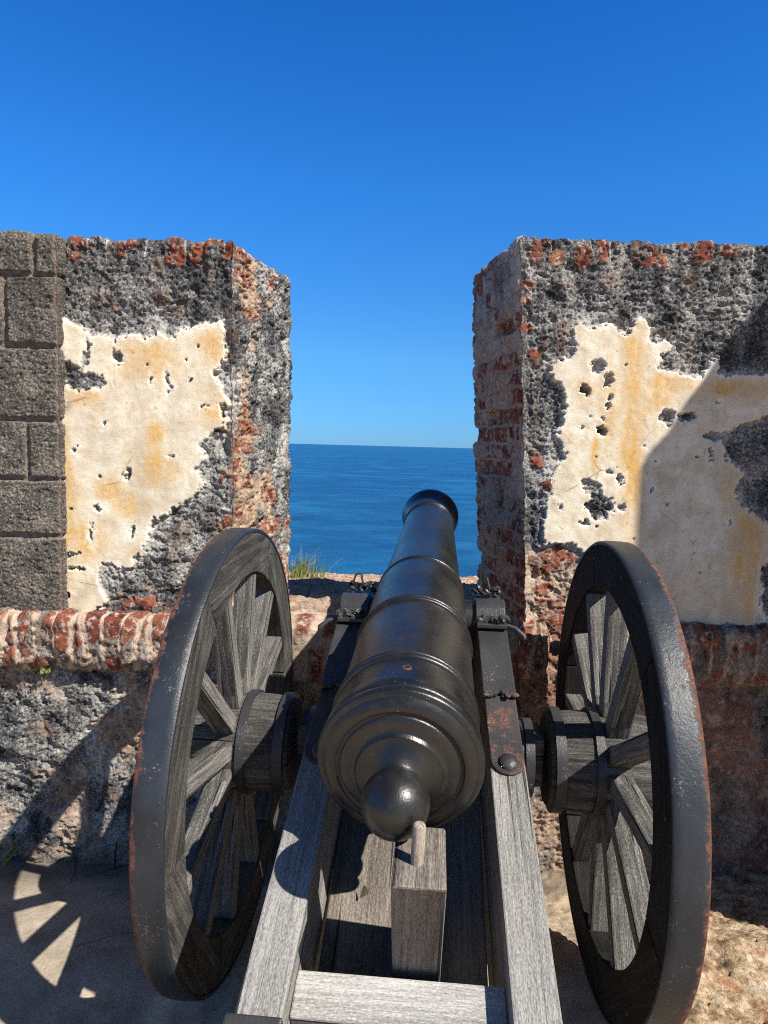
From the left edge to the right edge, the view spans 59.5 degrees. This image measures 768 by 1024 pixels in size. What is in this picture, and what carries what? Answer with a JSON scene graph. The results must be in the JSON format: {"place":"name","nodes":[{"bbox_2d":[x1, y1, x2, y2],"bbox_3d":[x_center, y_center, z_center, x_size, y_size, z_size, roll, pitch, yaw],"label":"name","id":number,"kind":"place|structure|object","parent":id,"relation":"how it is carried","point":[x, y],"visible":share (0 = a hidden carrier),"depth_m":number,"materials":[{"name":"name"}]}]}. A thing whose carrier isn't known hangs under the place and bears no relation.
{"place":"outdoors","nodes":[
{"label":"outdoors","id":0,"kind":"place"},
{"bbox_2d":[0,856,767,1023],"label":"ground","id":1,"kind":"structure","parent":0,"point":[68,952],"depth_m":2.12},
{"bbox_2d":[1,843,24,869],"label":"weed","id":2,"kind":"object","parent":1,"relation":"on","point":[6,858],"visible":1,"depth_m":2.66,"materials":[{"name":"green plant"}]},
{"bbox_2d":[114,842,117,868],"bbox_3d":[-1.080,1.385,2.706,0.015,0.116,0.009,0,6,-18],"label":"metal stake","id":3,"kind":"object","parent":1,"relation":"on","point":[115,856],"visible":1,"depth_m":2.70,"materials":[{"name":"metal"}]},
{"bbox_2d":[0,230,292,865],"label":"merlon wall","id":4,"kind":"structure","parent":1,"relation":"on","point":[146,396],"depth_m":2.59,"materials":[{"name":"grey stone"}]},
{"bbox_2d":[40,666,50,673],"bbox_3d":[-1.320,0.613,2.616,0.050,0.028,0.029,-3,7,-40],"label":"sprout","id":5,"kind":"object","parent":4,"relation":"attached to","point":[42,670],"visible":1,"depth_m":2.62,"materials":[{"name":"green plant"}]},
{"bbox_2d":[265,572,559,856],"bbox_3d":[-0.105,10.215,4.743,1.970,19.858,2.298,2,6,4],"label":"embrasure sill","id":6,"kind":"structure","parent":1,"relation":"on","point":[314,602],"depth_m":2.78,"materials":[{"name":"beige stone"}]},
{"bbox_2d":[288,546,346,579],"bbox_3d":[-0.464,0.294,4.301,0.453,0.276,0.363,5,7,32],"label":"grass tuft","id":7,"kind":"object","parent":6,"relation":"on","point":[303,572],"visible":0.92,"depth_m":4.33,"materials":[{"name":"green plant"}]},
{"bbox_2d":[129,528,711,1023],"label":"gun carriage","id":8,"kind":"object","parent":1,"relation":"on","point":[607,770],"visible":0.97,"depth_m":1.59,"materials":[{"name":"grey wood"}]},
{"bbox_2d":[360,885,368,897],"bbox_3d":[-0.043,0.848,1.497,0.015,0.022,0.028,-2,-13,-36],"label":"dry leaf","id":9,"kind":"object","parent":8,"relation":"on","point":[364,891],"visible":1,"depth_m":1.50,"materials":[{"name":"brown plant"}]},
{"bbox_2d":[317,489,484,841],"bbox_3d":[0.111,0.282,2.076,0.498,0.335,1.914,2,16,5],"label":"cannon barrel","id":10,"kind":"object","parent":8,"relation":"on","point":[400,751],"visible":0.99,"depth_m":1.33,"materials":[{"name":"black paint"}]},
{"bbox_2d":[391,821,446,981],"bbox_3d":[0.065,0.754,1.268,0.092,0.467,0.322,2,6,4],"label":"elevating block","id":11,"kind":"object","parent":8,"relation":"on","point":[418,890],"depth_m":1.16,"materials":[{"name":"grey wood"}]},
{"bbox_2d":[472,236,767,876],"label":"merlon wall","id":12,"kind":"structure","parent":1,"relation":"on","point":[621,391],"depth_m":2.61,"materials":[{"name":"grey stone"}]},
{"bbox_2d":[0,0,767,447],"label":"sky","id":13,"kind":"structure","parent":0,"point":[376,156],"materials":[{"name":"blue"}]},
{"bbox_2d":[288,444,481,576],"bbox_3d":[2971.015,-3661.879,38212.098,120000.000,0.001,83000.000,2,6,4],"label":"sea","id":14,"kind":"structure","parent":0,"point":[349,501],"depth_m":274.82,"materials":[{"name":"liquid"}]}
]}

